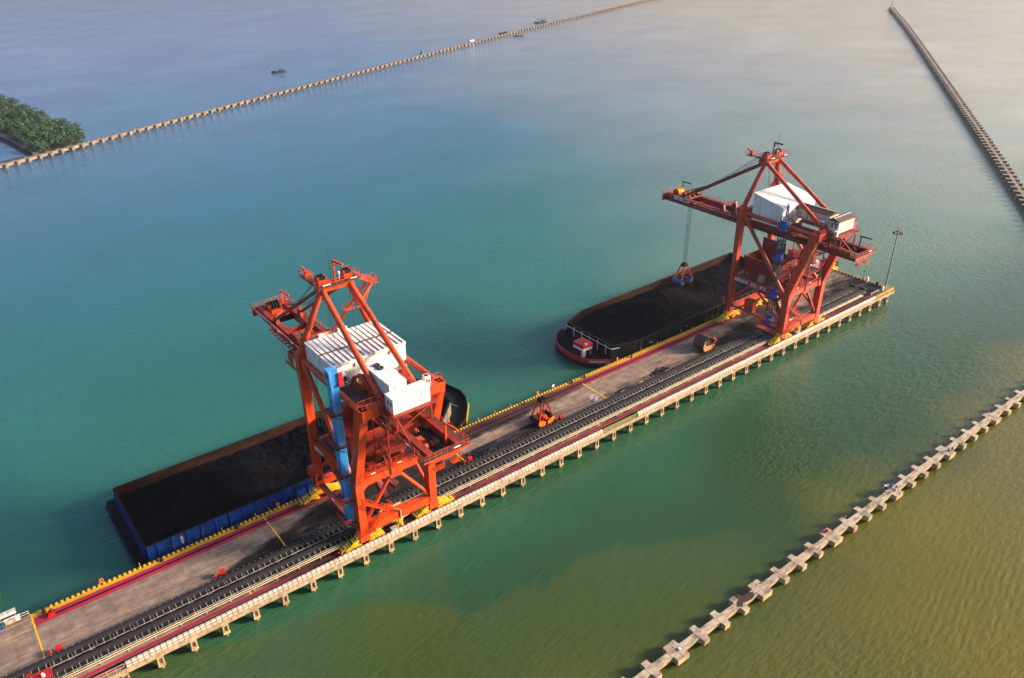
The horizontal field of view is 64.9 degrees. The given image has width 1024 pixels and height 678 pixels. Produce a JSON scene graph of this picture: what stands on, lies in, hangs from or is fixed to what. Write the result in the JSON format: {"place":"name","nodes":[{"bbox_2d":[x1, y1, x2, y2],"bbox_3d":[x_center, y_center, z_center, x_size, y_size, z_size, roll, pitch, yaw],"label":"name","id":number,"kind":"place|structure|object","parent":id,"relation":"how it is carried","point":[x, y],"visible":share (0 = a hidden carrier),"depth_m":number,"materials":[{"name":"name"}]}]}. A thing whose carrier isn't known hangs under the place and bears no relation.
{"place":"outdoors","nodes":[
{"label":"outdoors","id":0,"kind":"place"},
{"bbox_2d":[0,142,24,161],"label":"pond","id":1,"kind":"structure","parent":0,"point":[7,152],"depth_m":390.62,"materials":[{"name":"liquid"}]},
{"bbox_2d":[0,0,1023,677],"bbox_3d":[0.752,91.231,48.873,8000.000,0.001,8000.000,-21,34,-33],"label":"water","id":2,"kind":"structure","parent":0,"point":[494,216],"depth_m":245.96,"materials":[{"name":"teal liquid"}]},
{"bbox_2d":[0,102,81,162],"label":"mudflat","id":3,"kind":"structure","parent":2,"relation":"in","point":[27,154],"depth_m":404.21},
{"bbox_2d":[0,132,39,154],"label":"mud dike","id":4,"kind":"structure","parent":3,"relation":"on","point":[15,142],"depth_m":402.91,"materials":[{"name":"soil"}]},
{"bbox_2d":[0,95,86,153],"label":"mangrove wood","id":5,"kind":"object","parent":3,"relation":"on","point":[20,111],"visible":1,"depth_m":423.18,"materials":[{"name":"green plant"}]},
{"bbox_2d":[271,67,285,72],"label":"fishing boat","id":6,"kind":"object","parent":2,"relation":"on","point":[281,71],"visible":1,"depth_m":578.64,"materials":[{"name":"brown wood"}]},
{"bbox_2d":[105,379,468,567],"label":"coal barge","id":7,"kind":"object","parent":2,"relation":"on","point":[143,554],"visible":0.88,"depth_m":155.38,"materials":[{"name":"blue metal"}]},
{"bbox_2d":[119,399,447,545],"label":"coal heap","id":8,"kind":"object","parent":7,"relation":"in","point":[163,508],"visible":0.6,"depth_m":156.70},
{"bbox_2d":[0,0,649,168],"bbox_3d":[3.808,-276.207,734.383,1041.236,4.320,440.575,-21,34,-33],"label":"jetty","id":9,"kind":"object","parent":2,"relation":"in","point":[122,134],"visible":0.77,"depth_m":492.53,"materials":[{"name":"concrete"}]},
{"bbox_2d":[0,269,894,677],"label":"pier","id":10,"kind":"structure","parent":2,"relation":"in","point":[76,619],"depth_m":148.27,"materials":[{"name":"concrete"}]},
{"bbox_2d":[0,607,15,621],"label":"equipment cabinet","id":11,"kind":"object","parent":10,"relation":"on","point":[7,613],"visible":1,"depth_m":127.94,"materials":[{"name":"metal"}]},
{"bbox_2d":[3,613,20,625],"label":"equipment cabinet","id":12,"kind":"object","parent":10,"relation":"on","point":[17,617],"visible":1,"depth_m":128.07,"materials":[{"name":"metal"}]},
{"bbox_2d":[25,667,52,677],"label":"control kiosk","id":13,"kind":"object","parent":10,"relation":"on","point":[47,673],"visible":0.97,"depth_m":117.46,"materials":[{"name":"red paint"}]},
{"bbox_2d":[46,608,55,618],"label":"rail end stop","id":14,"kind":"object","parent":10,"relation":"on","point":[50,613],"visible":1,"depth_m":129.50,"materials":[{"name":"red paint"}]},
{"bbox_2d":[55,643,62,652],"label":"fire hose box","id":15,"kind":"object","parent":10,"relation":"on","point":[58,647],"visible":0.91,"depth_m":122.84,"materials":[{"name":"red paint"}]},
{"bbox_2d":[95,664,124,677],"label":"railing","id":16,"kind":"object","parent":10,"relation":"on","point":[110,670],"visible":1,"depth_m":119.25,"materials":[{"name":"metal"}]},
{"bbox_2d":[219,568,225,576],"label":"fire hose box","id":17,"kind":"object","parent":10,"relation":"on","point":[222,571],"visible":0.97,"depth_m":136.75,"materials":[{"name":"red paint"}]},
{"bbox_2d":[302,524,321,532],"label":"puddle","id":18,"kind":"object","parent":10,"relation":"on","point":[314,527],"visible":1,"depth_m":147.50,"materials":[{"name":"grey liquid"}]},
{"bbox_2d":[250,248,469,554],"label":"ship unloader","id":19,"kind":"object","parent":10,"relation":"on","point":[376,420],"visible":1,"depth_m":138.37,"materials":[{"name":"orange metal"}]},
{"bbox_2d":[124,429,603,667],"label":"cable channel cover","id":20,"kind":"object","parent":10,"relation":"on","point":[136,659],"visible":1,"depth_m":139.79,"materials":[{"name":"beige concrete"}]},
{"bbox_2d":[4,283,856,677],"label":"belt conveyor","id":21,"kind":"object","parent":10,"relation":"on","point":[196,593],"visible":0.84,"depth_m":145.56,"materials":[{"name":"black rubber"}]},
{"bbox_2d":[48,286,866,677],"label":"belt conveyor","id":22,"kind":"object","parent":10,"relation":"on","point":[224,592],"visible":0.81,"depth_m":143.81,"materials":[{"name":"black rubber"}]},
{"bbox_2d":[63,295,861,677],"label":"pipeline","id":23,"kind":"object","parent":10,"relation":"on","point":[379,527],"visible":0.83,"depth_m":142.83,"materials":[{"name":"red metal"}]},
{"bbox_2d":[67,296,861,677],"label":"pipeline","id":24,"kind":"object","parent":10,"relation":"on","point":[411,512],"visible":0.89,"depth_m":148.07,"materials":[{"name":"red metal"}]},
{"bbox_2d":[465,449,488,459],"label":"coal spill","id":25,"kind":"object","parent":10,"relation":"on","point":[472,455],"visible":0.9,"depth_m":167.10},
{"bbox_2d":[472,444,493,453],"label":"puddle","id":26,"kind":"object","parent":10,"relation":"on","point":[484,447],"visible":1,"depth_m":168.95,"materials":[{"name":"liquid"}]},
{"bbox_2d":[497,439,509,444],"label":"puddle","id":27,"kind":"object","parent":10,"relation":"on","point":[502,442],"visible":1,"depth_m":170.79,"materials":[{"name":"liquid"}]},
{"bbox_2d":[529,396,554,426],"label":"clamshell grab","id":28,"kind":"object","parent":10,"relation":"on","point":[545,416],"visible":1,"depth_m":176.09,"materials":[{"name":"metal"}]},
{"bbox_2d":[589,394,598,401],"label":"deck hatch","id":29,"kind":"object","parent":10,"relation":"on","point":[593,400],"visible":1,"depth_m":184.97,"materials":[{"name":"grey metal"}]},
{"bbox_2d":[605,413,637,430],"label":"railing","id":30,"kind":"object","parent":10,"relation":"on","point":[621,422],"visible":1,"depth_m":175.88,"materials":[{"name":"metal"}]},
{"bbox_2d":[642,367,668,377],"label":"coal spill","id":31,"kind":"object","parent":10,"relation":"on","point":[653,372],"visible":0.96,"depth_m":195.96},
{"bbox_2d":[693,332,716,351],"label":"clamshell grab","id":32,"kind":"object","parent":10,"relation":"on","point":[704,342],"visible":1,"depth_m":205.01,"materials":[{"name":"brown metal"}]},
{"bbox_2d":[636,296,875,415],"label":"cable channel cover","id":33,"kind":"object","parent":10,"relation":"on","point":[723,371],"visible":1,"depth_m":199.90,"materials":[{"name":"beige concrete"}]},
{"bbox_2d":[662,131,876,345],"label":"ship unloader","id":34,"kind":"object","parent":10,"relation":"on","point":[785,210],"visible":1,"depth_m":206.15,"materials":[{"name":"red metal"}]},
{"bbox_2d":[672,262,693,285],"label":"clamshell grab","id":35,"kind":"object","parent":34,"relation":"hanging from","point":[684,276],"visible":1,"depth_m":239.60,"materials":[{"name":"metal"}]},
{"bbox_2d":[832,261,838,269],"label":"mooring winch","id":36,"kind":"object","parent":10,"relation":"on","point":[836,264],"visible":0.29,"depth_m":251.66,"materials":[{"name":"yellow paint"}]},
{"bbox_2d":[832,269,881,286],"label":"stop kerb","id":37,"kind":"structure","parent":10,"relation":"on","point":[855,277],"depth_m":244.70,"materials":[{"name":"metal"}]},
{"bbox_2d":[833,266,892,289],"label":"railing","id":38,"kind":"object","parent":10,"relation":"on","point":[860,277],"visible":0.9,"depth_m":244.33,"materials":[{"name":"yellow metal"}]},
{"bbox_2d":[876,287,893,297],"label":"railing","id":39,"kind":"object","parent":10,"relation":"on","point":[884,293],"visible":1,"depth_m":233.83,"materials":[{"name":"yellow metal"}]},
{"bbox_2d":[884,221,902,290],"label":"light mast","id":40,"kind":"object","parent":10,"relation":"on","point":[897,234],"visible":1,"depth_m":232.06,"materials":[{"name":"metal"}]},
{"bbox_2d":[534,18,546,23],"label":"fishing boat","id":41,"kind":"object","parent":2,"relation":"on","point":[542,21],"visible":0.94,"depth_m":814.39,"materials":[{"name":"blue paint"}]},
{"bbox_2d":[555,252,787,367],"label":"coal barge","id":42,"kind":"object","parent":2,"relation":"on","point":[576,345],"visible":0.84,"depth_m":214.26,"materials":[{"name":"black metal"}]},
{"bbox_2d":[573,260,753,344],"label":"coal heap","id":43,"kind":"object","parent":42,"relation":"in","point":[642,315],"visible":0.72,"depth_m":223.86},
{"bbox_2d":[788,245,825,274],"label":"tugboat","id":44,"kind":"object","parent":2,"relation":"on","point":[819,262],"visible":0.1,"depth_m":255.13,"materials":[{"name":"metal"}]},
{"bbox_2d":[622,384,1023,677],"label":"jetty","id":45,"kind":"object","parent":2,"relation":"in","point":[761,591],"visible":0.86,"depth_m":146.14,"materials":[{"name":"concrete"}]},
{"bbox_2d":[735,592,754,606],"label":"wet patch","id":46,"kind":"object","parent":45,"relation":"on","point":[748,596],"visible":1,"depth_m":134.59,"materials":[{"name":"concrete"}]},
{"bbox_2d":[889,7,1023,209],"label":"jetty","id":47,"kind":"object","parent":2,"relation":"in","point":[1008,175],"visible":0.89,"depth_m":423.88,"materials":[{"name":"concrete"}]}
]}

